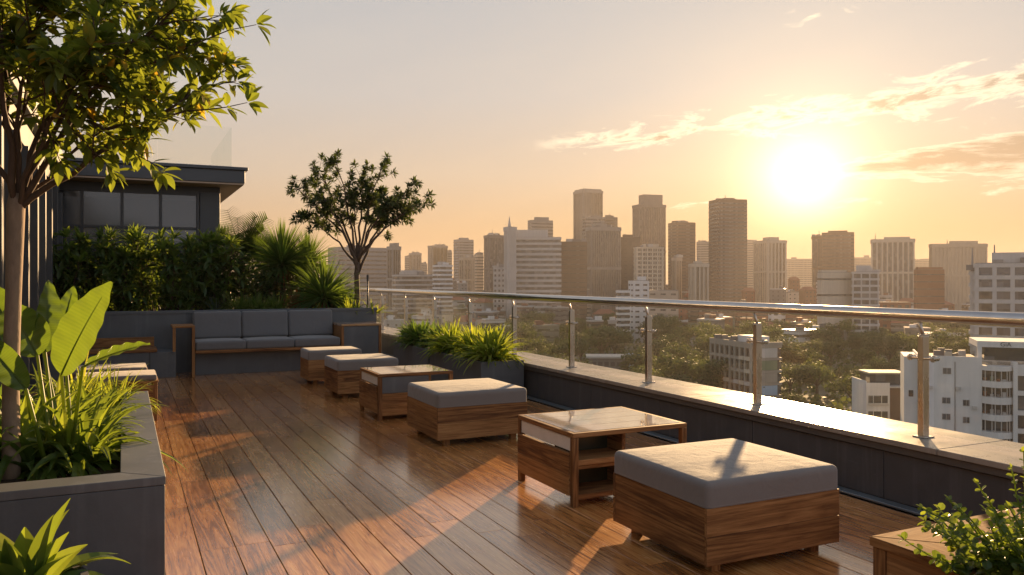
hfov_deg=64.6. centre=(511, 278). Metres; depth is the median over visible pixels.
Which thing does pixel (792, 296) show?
building
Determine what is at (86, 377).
strap leaved plant
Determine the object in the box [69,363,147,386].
bench stool
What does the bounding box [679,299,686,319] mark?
building
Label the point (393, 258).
office block
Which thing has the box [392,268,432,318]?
office block
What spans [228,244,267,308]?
dark shrub
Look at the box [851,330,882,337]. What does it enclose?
park tree
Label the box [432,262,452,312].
apartment block
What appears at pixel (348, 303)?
fern
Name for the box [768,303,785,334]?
building
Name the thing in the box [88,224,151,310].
hedge shrub
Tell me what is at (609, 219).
office tower
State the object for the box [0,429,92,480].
strap leaved plant
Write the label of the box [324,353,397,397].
ottoman
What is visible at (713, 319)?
building
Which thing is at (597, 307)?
building
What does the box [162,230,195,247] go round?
window pane
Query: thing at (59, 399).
strap leaved plant
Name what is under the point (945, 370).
window
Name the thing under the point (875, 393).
white house
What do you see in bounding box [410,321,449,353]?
grassy tuft
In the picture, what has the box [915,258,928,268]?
office block
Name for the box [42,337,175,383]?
corner bench
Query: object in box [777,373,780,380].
window
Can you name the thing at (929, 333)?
building
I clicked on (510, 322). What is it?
park tree
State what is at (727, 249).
office tower
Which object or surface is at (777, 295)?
building
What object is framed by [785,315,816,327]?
building
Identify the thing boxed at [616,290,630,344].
apartment block
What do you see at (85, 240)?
hedge shrub
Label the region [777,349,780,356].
window
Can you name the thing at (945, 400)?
window
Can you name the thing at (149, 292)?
hedge shrub
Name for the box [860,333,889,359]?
park tree
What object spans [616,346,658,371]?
park tree
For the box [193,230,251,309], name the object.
hedge shrub
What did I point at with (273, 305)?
fern
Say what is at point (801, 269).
office block
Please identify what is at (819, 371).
park tree
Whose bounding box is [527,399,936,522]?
terrace slab
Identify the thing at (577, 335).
park tree
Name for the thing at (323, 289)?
yucca
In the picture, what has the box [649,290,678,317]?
apartment block
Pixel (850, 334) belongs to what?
park tree
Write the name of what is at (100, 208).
window pane
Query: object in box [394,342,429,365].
trough planter
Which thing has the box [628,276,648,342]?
apartment block
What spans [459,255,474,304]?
office tower
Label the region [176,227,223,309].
hedge shrub
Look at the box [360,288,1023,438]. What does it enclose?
glass railing
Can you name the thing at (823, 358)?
park tree
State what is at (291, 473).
deck
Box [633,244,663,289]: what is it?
apartment block
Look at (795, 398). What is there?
park tree
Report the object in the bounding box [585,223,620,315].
office tower
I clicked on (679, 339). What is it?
park tree
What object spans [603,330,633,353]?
park tree
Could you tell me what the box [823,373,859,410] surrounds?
park tree
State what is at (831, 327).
park tree
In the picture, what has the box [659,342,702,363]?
park tree
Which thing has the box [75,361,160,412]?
strap leaved plant
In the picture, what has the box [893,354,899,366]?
park tree
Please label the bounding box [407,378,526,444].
ottoman
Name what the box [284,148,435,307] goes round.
tree
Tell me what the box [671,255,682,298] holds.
apartment block
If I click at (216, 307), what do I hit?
agave
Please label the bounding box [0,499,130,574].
potted plant
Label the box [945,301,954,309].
building
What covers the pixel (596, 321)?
building
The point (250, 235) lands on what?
feather palm
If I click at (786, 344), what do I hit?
park tree
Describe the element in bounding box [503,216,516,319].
office tower
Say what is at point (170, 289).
hedge shrub
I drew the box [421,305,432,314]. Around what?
building
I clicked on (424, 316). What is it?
building
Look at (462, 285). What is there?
building
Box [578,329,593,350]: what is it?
park tree
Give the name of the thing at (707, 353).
park tree
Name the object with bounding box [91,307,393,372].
raised planting bed
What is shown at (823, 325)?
building
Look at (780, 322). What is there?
park tree
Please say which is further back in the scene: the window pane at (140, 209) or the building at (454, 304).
the building at (454, 304)
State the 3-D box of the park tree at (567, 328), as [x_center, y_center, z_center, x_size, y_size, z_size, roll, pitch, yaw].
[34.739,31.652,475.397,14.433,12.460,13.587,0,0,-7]
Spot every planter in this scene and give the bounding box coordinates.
[0,391,165,574]
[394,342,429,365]
[430,350,523,386]
[870,508,1023,574]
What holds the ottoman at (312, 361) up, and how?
on the deck
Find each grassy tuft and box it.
[391,318,439,349]
[392,319,425,348]
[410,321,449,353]
[418,318,470,362]
[442,322,502,368]
[452,321,526,374]
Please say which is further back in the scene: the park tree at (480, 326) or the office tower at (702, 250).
the office tower at (702, 250)
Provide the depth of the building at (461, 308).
588.12 m
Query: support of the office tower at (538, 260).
on the ground
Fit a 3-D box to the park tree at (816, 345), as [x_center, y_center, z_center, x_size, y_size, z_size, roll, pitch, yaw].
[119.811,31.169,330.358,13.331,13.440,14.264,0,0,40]
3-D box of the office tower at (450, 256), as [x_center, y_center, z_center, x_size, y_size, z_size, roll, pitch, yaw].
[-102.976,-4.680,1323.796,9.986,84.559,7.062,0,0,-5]
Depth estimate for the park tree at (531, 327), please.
421.59 m
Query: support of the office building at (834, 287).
on the ground
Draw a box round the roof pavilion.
[58,158,247,310]
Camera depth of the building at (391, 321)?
429.63 m
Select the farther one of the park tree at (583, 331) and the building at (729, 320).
the building at (729, 320)
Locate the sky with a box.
[11,0,1023,280]
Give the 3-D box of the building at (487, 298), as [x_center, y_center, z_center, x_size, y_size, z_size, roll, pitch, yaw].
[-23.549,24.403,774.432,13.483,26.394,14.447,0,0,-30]
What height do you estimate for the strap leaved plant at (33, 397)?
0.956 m
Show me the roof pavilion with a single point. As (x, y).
(193, 199)
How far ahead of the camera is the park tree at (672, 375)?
245.03 m
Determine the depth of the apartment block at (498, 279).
620.06 m
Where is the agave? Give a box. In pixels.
[202,295,233,309]
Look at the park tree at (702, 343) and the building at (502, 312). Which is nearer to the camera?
the park tree at (702, 343)
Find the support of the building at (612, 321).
on the ground
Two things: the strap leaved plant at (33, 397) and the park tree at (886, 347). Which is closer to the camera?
the strap leaved plant at (33, 397)
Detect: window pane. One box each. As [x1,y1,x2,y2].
[58,190,79,224]
[63,227,79,243]
[84,191,119,225]
[84,228,119,246]
[124,193,158,226]
[124,229,157,247]
[162,194,195,226]
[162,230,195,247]
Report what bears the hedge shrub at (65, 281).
on the raised planting bed
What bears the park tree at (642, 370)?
on the ground
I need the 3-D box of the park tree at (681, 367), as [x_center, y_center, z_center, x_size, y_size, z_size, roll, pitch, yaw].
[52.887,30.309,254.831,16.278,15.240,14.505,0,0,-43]
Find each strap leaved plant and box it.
[0,363,140,436]
[0,375,187,480]
[0,378,117,481]
[0,384,54,409]
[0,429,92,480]
[21,367,165,450]
[22,348,160,409]
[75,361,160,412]
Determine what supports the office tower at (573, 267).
on the ground
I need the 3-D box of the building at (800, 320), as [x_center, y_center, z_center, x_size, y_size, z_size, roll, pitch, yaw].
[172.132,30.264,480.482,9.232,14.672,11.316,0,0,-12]
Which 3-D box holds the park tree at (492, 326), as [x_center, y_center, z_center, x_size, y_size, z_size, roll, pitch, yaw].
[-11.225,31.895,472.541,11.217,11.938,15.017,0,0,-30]
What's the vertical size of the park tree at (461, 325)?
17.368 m
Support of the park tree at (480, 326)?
on the ground
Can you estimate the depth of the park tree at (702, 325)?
408.71 m
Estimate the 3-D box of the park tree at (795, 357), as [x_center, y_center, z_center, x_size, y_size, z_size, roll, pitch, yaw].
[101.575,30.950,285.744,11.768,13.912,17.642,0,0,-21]
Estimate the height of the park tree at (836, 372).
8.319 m
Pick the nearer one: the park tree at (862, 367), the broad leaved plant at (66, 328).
the broad leaved plant at (66, 328)
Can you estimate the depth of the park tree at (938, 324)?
440.53 m
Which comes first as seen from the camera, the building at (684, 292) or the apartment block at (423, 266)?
the building at (684, 292)
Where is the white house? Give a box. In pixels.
[852,369,899,420]
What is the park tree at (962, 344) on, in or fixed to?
on the ground
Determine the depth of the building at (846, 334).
444.94 m
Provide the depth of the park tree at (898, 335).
417.82 m
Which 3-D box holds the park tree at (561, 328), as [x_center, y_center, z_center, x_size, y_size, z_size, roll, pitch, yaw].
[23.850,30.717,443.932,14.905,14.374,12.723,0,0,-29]
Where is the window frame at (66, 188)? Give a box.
[59,186,199,250]
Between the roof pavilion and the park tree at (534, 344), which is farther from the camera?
the park tree at (534, 344)
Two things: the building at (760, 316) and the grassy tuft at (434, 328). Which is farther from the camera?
the building at (760, 316)
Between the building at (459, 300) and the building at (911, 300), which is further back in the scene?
the building at (459, 300)
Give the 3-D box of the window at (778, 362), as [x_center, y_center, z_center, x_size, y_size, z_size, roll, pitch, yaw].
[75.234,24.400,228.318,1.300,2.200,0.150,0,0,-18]
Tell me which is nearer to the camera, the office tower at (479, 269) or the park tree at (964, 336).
the park tree at (964, 336)
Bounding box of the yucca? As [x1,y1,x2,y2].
[278,254,367,308]
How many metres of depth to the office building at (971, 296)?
301.37 m
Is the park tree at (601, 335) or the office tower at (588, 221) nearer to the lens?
the park tree at (601, 335)
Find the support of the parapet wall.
on the terrace slab
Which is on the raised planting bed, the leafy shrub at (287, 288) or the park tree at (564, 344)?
the leafy shrub at (287, 288)
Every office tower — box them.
[405,255,408,269]
[409,252,421,269]
[428,244,447,274]
[448,250,451,264]
[453,238,473,280]
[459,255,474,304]
[474,250,483,299]
[483,231,503,292]
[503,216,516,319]
[516,230,560,315]
[528,217,552,236]
[561,239,586,321]
[573,188,602,239]
[582,215,604,238]
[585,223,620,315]
[604,213,617,226]
[621,234,639,289]
[632,194,665,289]
[668,220,695,290]
[696,238,708,263]
[709,196,746,315]
[747,240,756,287]
[753,237,786,302]
[811,234,821,288]
[821,230,853,271]
[870,234,914,301]
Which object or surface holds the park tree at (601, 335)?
on the ground
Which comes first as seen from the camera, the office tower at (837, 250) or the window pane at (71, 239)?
the window pane at (71, 239)
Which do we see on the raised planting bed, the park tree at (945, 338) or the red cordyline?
the red cordyline
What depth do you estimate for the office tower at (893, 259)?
811.22 m
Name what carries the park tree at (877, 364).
on the ground
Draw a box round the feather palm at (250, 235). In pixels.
[214,206,277,301]
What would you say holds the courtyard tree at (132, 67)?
in the planter at (119, 509)
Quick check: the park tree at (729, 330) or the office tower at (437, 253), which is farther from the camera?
the office tower at (437, 253)
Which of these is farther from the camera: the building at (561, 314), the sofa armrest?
the building at (561, 314)
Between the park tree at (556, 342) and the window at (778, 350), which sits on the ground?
the park tree at (556, 342)
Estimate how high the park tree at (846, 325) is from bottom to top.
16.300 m
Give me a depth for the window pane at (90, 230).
16.95 m
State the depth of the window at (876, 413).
190.05 m
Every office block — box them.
[328,245,386,307]
[387,243,400,309]
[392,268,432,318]
[787,257,811,290]
[854,255,870,270]
[914,267,944,309]
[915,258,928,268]
[929,241,987,310]
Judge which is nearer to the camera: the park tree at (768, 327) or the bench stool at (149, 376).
the bench stool at (149, 376)
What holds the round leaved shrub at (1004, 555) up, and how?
on the wooden planter at (892, 555)
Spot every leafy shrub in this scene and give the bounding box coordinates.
[212,250,251,309]
[233,251,266,299]
[243,266,286,303]
[279,262,312,304]
[292,273,319,307]
[327,286,353,307]
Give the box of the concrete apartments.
[709,334,782,398]
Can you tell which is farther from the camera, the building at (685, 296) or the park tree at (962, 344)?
the building at (685, 296)
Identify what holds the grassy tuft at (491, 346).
in the trough planter at (513, 374)
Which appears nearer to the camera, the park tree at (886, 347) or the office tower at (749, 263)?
the park tree at (886, 347)
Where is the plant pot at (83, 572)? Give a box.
[72,565,88,574]
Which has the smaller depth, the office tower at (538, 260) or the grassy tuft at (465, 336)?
the grassy tuft at (465, 336)
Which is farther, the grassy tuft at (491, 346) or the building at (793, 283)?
the building at (793, 283)
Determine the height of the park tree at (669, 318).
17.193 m
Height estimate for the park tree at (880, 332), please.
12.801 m
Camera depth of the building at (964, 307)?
646.38 m
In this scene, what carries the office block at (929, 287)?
on the ground
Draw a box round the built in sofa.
[170,310,340,376]
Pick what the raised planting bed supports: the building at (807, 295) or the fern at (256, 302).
the fern at (256, 302)
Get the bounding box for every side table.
[359,364,452,420]
[518,406,686,507]
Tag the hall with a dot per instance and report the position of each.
(609, 360)
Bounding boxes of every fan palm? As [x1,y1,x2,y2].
[236,216,327,308]
[285,228,341,282]
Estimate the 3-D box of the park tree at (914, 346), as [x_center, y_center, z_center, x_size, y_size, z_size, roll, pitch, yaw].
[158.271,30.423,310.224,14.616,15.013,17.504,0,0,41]
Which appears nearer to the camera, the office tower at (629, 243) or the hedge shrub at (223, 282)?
the hedge shrub at (223, 282)
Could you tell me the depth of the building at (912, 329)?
420.42 m
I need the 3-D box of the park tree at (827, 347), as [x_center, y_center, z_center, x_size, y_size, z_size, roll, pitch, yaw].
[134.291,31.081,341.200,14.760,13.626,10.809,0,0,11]
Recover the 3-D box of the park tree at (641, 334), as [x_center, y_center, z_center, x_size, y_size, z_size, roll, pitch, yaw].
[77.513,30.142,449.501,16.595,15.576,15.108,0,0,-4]
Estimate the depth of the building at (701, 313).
648.31 m
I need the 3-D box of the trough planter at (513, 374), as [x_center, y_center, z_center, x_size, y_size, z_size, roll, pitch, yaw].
[-0.550,1.345,11.668,0.630,0.490,1.980,0,0,-26]
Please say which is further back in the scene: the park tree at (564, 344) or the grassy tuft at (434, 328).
the park tree at (564, 344)
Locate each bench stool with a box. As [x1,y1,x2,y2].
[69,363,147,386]
[74,370,158,420]
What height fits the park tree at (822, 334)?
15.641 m
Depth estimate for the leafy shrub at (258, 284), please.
15.72 m
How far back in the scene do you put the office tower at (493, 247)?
903.59 m
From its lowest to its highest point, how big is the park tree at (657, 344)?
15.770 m
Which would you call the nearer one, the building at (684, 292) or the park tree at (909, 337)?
the park tree at (909, 337)
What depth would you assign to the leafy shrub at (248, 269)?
16.75 m
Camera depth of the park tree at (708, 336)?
337.92 m
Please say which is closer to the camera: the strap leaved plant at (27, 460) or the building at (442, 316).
the strap leaved plant at (27, 460)
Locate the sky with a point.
(865, 118)
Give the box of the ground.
[238,286,903,411]
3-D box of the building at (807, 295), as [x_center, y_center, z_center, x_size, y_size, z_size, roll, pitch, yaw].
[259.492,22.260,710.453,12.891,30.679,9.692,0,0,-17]
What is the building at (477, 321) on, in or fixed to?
on the ground
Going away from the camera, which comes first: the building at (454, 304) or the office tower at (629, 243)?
the building at (454, 304)
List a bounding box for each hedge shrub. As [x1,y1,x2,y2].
[53,226,96,299]
[62,225,121,311]
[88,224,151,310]
[117,223,169,310]
[148,226,204,310]
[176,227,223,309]
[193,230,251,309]
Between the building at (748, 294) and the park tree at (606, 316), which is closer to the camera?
the park tree at (606, 316)
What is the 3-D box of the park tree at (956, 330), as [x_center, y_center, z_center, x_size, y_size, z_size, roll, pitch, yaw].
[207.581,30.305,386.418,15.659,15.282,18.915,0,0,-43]
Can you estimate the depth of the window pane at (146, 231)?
17.39 m
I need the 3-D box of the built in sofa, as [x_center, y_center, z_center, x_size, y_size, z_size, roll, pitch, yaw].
[-4.396,1.083,13.955,2.730,1.033,0.769,0,0,-26]
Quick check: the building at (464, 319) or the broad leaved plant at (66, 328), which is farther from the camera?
the building at (464, 319)
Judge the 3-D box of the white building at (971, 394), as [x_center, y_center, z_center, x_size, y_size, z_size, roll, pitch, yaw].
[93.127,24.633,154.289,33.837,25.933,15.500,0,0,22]
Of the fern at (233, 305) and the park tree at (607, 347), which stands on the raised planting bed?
the fern at (233, 305)
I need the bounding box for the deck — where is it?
[30,370,935,574]
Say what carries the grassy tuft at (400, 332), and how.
in the trough planter at (409, 355)
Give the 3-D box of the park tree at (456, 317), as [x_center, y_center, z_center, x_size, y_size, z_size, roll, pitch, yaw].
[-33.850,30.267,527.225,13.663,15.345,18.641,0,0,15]
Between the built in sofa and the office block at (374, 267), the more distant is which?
the office block at (374, 267)
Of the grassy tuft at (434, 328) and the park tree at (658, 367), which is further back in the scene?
the park tree at (658, 367)
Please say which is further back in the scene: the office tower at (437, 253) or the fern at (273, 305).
the office tower at (437, 253)
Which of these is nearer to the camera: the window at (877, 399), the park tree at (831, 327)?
the window at (877, 399)
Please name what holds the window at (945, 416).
in the white building at (971, 394)
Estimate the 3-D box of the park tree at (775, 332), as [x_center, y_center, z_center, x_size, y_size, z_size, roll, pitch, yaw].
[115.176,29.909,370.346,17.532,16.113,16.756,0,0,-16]
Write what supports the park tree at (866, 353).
on the ground
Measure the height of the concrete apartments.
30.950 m
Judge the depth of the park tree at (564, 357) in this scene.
254.80 m
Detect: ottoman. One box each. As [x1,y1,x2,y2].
[300,346,361,383]
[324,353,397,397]
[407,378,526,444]
[613,438,838,571]
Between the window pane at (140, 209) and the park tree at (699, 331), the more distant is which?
the park tree at (699, 331)
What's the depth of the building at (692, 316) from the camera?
692.18 m
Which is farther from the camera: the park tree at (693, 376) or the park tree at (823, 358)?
the park tree at (823, 358)
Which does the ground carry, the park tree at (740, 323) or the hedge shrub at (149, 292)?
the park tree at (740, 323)
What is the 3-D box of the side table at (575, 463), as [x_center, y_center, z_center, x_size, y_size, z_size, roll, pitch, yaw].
[0.672,1.340,6.243,0.992,0.520,0.880,0,0,-26]
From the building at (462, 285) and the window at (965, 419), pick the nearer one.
the window at (965, 419)
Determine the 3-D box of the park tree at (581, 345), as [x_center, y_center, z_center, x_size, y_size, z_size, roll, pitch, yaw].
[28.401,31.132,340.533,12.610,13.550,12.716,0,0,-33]
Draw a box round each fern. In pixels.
[221,289,256,309]
[235,290,275,308]
[260,292,295,308]
[339,294,360,312]
[361,299,389,313]
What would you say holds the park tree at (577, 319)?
on the ground
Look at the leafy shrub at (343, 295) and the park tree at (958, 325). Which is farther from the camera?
the park tree at (958, 325)
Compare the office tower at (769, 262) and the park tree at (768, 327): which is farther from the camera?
the office tower at (769, 262)
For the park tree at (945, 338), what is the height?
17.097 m
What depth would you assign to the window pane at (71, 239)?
16.76 m
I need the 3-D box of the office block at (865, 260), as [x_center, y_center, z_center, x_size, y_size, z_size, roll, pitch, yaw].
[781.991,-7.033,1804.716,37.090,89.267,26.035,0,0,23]
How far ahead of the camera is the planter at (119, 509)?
4.21 m
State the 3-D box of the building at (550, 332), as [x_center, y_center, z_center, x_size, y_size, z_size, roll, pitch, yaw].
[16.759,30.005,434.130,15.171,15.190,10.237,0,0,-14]
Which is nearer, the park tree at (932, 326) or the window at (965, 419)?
the window at (965, 419)
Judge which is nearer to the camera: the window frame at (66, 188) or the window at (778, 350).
the window frame at (66, 188)
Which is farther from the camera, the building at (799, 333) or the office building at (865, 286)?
the office building at (865, 286)
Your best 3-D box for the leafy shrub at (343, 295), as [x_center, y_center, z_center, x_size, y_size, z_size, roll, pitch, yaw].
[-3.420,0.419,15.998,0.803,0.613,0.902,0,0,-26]
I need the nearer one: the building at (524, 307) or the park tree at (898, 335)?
the park tree at (898, 335)
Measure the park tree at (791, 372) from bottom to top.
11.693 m
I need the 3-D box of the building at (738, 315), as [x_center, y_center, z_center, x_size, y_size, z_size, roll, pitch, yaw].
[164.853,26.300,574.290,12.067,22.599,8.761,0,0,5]
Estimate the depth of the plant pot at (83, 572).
2.88 m
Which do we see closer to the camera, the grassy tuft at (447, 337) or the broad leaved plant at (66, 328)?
the broad leaved plant at (66, 328)
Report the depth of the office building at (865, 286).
447.40 m
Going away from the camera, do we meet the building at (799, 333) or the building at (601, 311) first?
the building at (799, 333)
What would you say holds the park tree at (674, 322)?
on the ground
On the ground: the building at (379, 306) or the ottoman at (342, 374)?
the building at (379, 306)
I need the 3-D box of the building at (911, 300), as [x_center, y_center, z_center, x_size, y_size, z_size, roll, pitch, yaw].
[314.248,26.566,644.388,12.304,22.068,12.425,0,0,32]
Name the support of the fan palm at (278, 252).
in the raised planting bed
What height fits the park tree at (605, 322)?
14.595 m
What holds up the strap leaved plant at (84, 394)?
in the planter at (119, 509)
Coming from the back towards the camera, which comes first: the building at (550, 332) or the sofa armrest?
the building at (550, 332)
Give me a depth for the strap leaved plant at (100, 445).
4.92 m
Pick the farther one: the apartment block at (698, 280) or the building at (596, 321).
the apartment block at (698, 280)
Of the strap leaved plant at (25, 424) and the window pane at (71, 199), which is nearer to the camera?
the strap leaved plant at (25, 424)
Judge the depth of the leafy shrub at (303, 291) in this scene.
15.91 m
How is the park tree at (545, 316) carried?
on the ground
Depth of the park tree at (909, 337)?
378.84 m
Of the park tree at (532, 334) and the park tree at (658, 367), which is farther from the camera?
the park tree at (532, 334)
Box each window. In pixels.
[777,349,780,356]
[777,361,780,368]
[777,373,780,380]
[777,386,780,393]
[868,396,887,402]
[868,411,887,418]
[942,397,950,403]
[942,413,950,419]
[943,367,950,373]
[963,399,969,405]
[963,417,969,423]
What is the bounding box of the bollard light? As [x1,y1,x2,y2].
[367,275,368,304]
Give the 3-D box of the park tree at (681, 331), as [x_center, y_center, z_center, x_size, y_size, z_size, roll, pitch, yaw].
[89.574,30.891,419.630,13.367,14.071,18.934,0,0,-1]
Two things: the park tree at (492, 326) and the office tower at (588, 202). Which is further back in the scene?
the office tower at (588, 202)
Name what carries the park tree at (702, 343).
on the ground
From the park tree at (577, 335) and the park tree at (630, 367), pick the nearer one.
the park tree at (630, 367)
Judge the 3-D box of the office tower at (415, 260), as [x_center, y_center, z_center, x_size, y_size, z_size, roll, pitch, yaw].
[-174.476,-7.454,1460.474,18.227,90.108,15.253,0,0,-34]
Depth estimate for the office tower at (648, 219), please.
946.07 m
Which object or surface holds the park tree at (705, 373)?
on the ground
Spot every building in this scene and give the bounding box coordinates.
[373,304,388,309]
[376,308,397,318]
[384,315,403,327]
[411,312,429,327]
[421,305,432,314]
[430,309,452,326]
[452,278,456,290]
[452,297,464,306]
[452,302,456,314]
[453,304,467,314]
[455,315,475,325]
[458,281,466,307]
[472,298,492,311]
[472,314,481,327]
[473,308,499,318]
[478,290,492,301]
[482,316,505,328]
[491,307,505,315]
[515,303,534,319]
[530,320,559,349]
[545,304,568,322]
[586,316,603,347]
[587,305,590,316]
[593,309,615,318]
[594,304,609,311]
[607,317,616,328]
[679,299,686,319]
[682,289,687,298]
[684,293,687,318]
[688,309,697,322]
[697,314,724,332]
[698,310,721,317]
[714,314,732,333]
[735,300,753,331]
[739,318,752,334]
[741,288,754,302]
[756,313,767,320]
[760,321,779,341]
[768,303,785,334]
[770,286,785,302]
[782,324,817,351]
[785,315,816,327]
[786,289,798,303]
[788,277,799,290]
[790,317,813,328]
[799,286,816,304]
[809,323,827,355]
[817,270,851,343]
[843,328,870,340]
[851,265,880,331]
[879,293,891,301]
[879,302,910,335]
[890,321,909,334]
[898,298,913,308]
[900,337,1023,443]
[903,323,930,349]
[920,328,945,349]
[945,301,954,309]
[961,302,969,310]
[966,248,974,356]
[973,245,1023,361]
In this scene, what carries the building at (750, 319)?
on the ground
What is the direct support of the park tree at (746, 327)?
on the ground
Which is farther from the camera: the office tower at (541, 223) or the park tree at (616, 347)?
the office tower at (541, 223)
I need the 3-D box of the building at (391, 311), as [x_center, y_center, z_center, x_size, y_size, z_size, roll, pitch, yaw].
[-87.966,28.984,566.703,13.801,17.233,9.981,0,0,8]
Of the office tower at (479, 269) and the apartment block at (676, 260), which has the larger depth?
the office tower at (479, 269)
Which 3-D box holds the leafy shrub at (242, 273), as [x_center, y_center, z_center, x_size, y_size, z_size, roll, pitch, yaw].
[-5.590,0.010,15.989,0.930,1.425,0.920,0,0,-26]
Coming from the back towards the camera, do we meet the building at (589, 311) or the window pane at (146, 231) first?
the building at (589, 311)
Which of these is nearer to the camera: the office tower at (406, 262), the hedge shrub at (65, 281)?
the hedge shrub at (65, 281)
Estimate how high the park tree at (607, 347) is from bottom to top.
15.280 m
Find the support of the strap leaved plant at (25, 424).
in the planter at (119, 509)
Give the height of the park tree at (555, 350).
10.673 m
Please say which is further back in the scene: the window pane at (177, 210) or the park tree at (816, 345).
the park tree at (816, 345)
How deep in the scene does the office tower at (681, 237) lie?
883.95 m
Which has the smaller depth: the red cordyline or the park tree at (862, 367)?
the red cordyline
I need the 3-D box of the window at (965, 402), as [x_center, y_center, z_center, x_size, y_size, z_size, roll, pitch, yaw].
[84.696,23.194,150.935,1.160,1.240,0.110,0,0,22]
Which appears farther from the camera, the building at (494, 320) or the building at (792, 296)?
the building at (792, 296)
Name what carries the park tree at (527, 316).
on the ground
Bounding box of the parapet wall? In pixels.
[381,326,1023,521]
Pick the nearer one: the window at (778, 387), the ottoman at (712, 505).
the ottoman at (712, 505)
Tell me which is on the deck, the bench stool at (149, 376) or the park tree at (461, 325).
the bench stool at (149, 376)
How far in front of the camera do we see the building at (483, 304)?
621.44 m
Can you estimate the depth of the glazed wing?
11.45 m
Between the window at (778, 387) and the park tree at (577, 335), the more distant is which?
the park tree at (577, 335)
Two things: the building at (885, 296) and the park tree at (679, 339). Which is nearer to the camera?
the park tree at (679, 339)
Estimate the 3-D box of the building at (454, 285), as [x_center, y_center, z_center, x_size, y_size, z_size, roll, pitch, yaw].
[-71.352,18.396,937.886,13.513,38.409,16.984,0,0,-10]
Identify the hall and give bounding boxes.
[586,353,638,369]
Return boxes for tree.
[0,0,274,479]
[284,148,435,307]
[408,313,417,321]
[453,313,466,324]
[453,324,478,331]
[467,323,489,330]
[485,323,499,330]
[497,318,526,327]
[501,322,529,340]
[511,320,535,341]
[517,311,547,322]
[517,329,543,351]
[517,337,549,352]
[526,348,549,355]
[528,311,555,322]
[542,343,568,358]
[543,340,564,352]
[545,322,566,339]
[551,353,591,363]
[556,339,575,353]
[561,323,582,332]
[563,337,597,360]
[564,331,587,340]
[575,317,585,328]
[575,319,593,330]
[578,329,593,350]
[583,318,607,329]
[585,325,633,353]
[585,333,611,353]
[599,313,616,320]
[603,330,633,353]
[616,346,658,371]
[629,365,655,372]
[630,364,666,377]
[637,320,662,337]
[641,334,672,359]
[652,314,676,324]
[652,314,683,344]
[652,361,676,374]
[653,323,674,343]
[654,351,703,380]
[658,373,689,381]
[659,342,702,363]
[662,333,690,347]
[670,324,694,340]
[676,358,728,388]
[686,320,715,339]
[690,361,704,384]
[693,323,723,347]
[693,350,709,361]
[694,333,723,352]
[701,332,739,348]
[725,323,734,334]
[725,329,752,336]
[735,319,769,332]
[736,320,751,333]
[762,323,782,337]
[762,327,783,341]
[764,319,791,328]
[769,334,802,361]
[779,392,804,403]
[780,346,822,384]
[780,362,815,392]
[791,339,822,357]
[795,358,837,393]
[799,353,832,365]
[802,327,839,349]
[804,321,839,337]
[814,337,849,367]
[820,365,844,388]
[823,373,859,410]
[835,318,857,332]
[846,330,866,341]
[849,346,877,366]
[850,364,874,379]
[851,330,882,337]
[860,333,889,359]
[863,333,906,369]
[864,327,889,336]
[865,356,899,369]
[890,331,904,350]
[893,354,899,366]
[895,333,918,350]
[903,339,946,352]
[922,322,950,330]
[927,329,963,351]
[930,323,961,329]
[930,326,968,340]
[944,324,968,328]
[945,340,969,352]
[956,328,969,339]
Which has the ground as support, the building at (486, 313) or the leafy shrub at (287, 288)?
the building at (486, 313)
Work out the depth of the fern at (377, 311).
15.31 m
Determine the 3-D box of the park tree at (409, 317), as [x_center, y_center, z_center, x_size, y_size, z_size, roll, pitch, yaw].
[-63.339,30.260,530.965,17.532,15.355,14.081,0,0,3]
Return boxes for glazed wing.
[0,68,64,402]
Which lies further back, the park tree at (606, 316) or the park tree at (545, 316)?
the park tree at (545, 316)
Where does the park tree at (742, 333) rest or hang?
on the ground
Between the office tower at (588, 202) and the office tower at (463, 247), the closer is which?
the office tower at (588, 202)
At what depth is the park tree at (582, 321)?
495.70 m
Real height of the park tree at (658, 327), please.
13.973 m
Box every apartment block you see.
[421,262,426,274]
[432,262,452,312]
[492,258,503,309]
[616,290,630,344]
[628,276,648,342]
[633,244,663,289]
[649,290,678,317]
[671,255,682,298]
[688,261,708,300]
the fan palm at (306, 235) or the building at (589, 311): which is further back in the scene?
the building at (589, 311)
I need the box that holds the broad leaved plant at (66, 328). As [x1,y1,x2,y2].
[0,280,149,466]
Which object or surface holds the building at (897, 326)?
on the ground
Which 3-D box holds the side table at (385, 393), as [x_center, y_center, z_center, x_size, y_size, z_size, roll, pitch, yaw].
[-1.274,1.340,9.658,0.912,0.520,0.800,0,0,-26]
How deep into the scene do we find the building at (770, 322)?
436.57 m
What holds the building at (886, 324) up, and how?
on the ground
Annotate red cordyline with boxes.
[281,285,315,308]
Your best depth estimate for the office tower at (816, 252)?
978.56 m
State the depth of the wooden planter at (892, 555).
3.38 m
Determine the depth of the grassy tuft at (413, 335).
13.37 m
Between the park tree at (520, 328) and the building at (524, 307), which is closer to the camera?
the park tree at (520, 328)
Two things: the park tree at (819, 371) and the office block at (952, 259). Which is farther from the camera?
the office block at (952, 259)
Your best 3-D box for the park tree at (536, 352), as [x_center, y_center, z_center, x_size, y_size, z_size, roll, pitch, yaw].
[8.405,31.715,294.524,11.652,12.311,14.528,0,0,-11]
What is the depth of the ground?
304.43 m
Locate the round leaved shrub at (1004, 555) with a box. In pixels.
[897,446,1023,574]

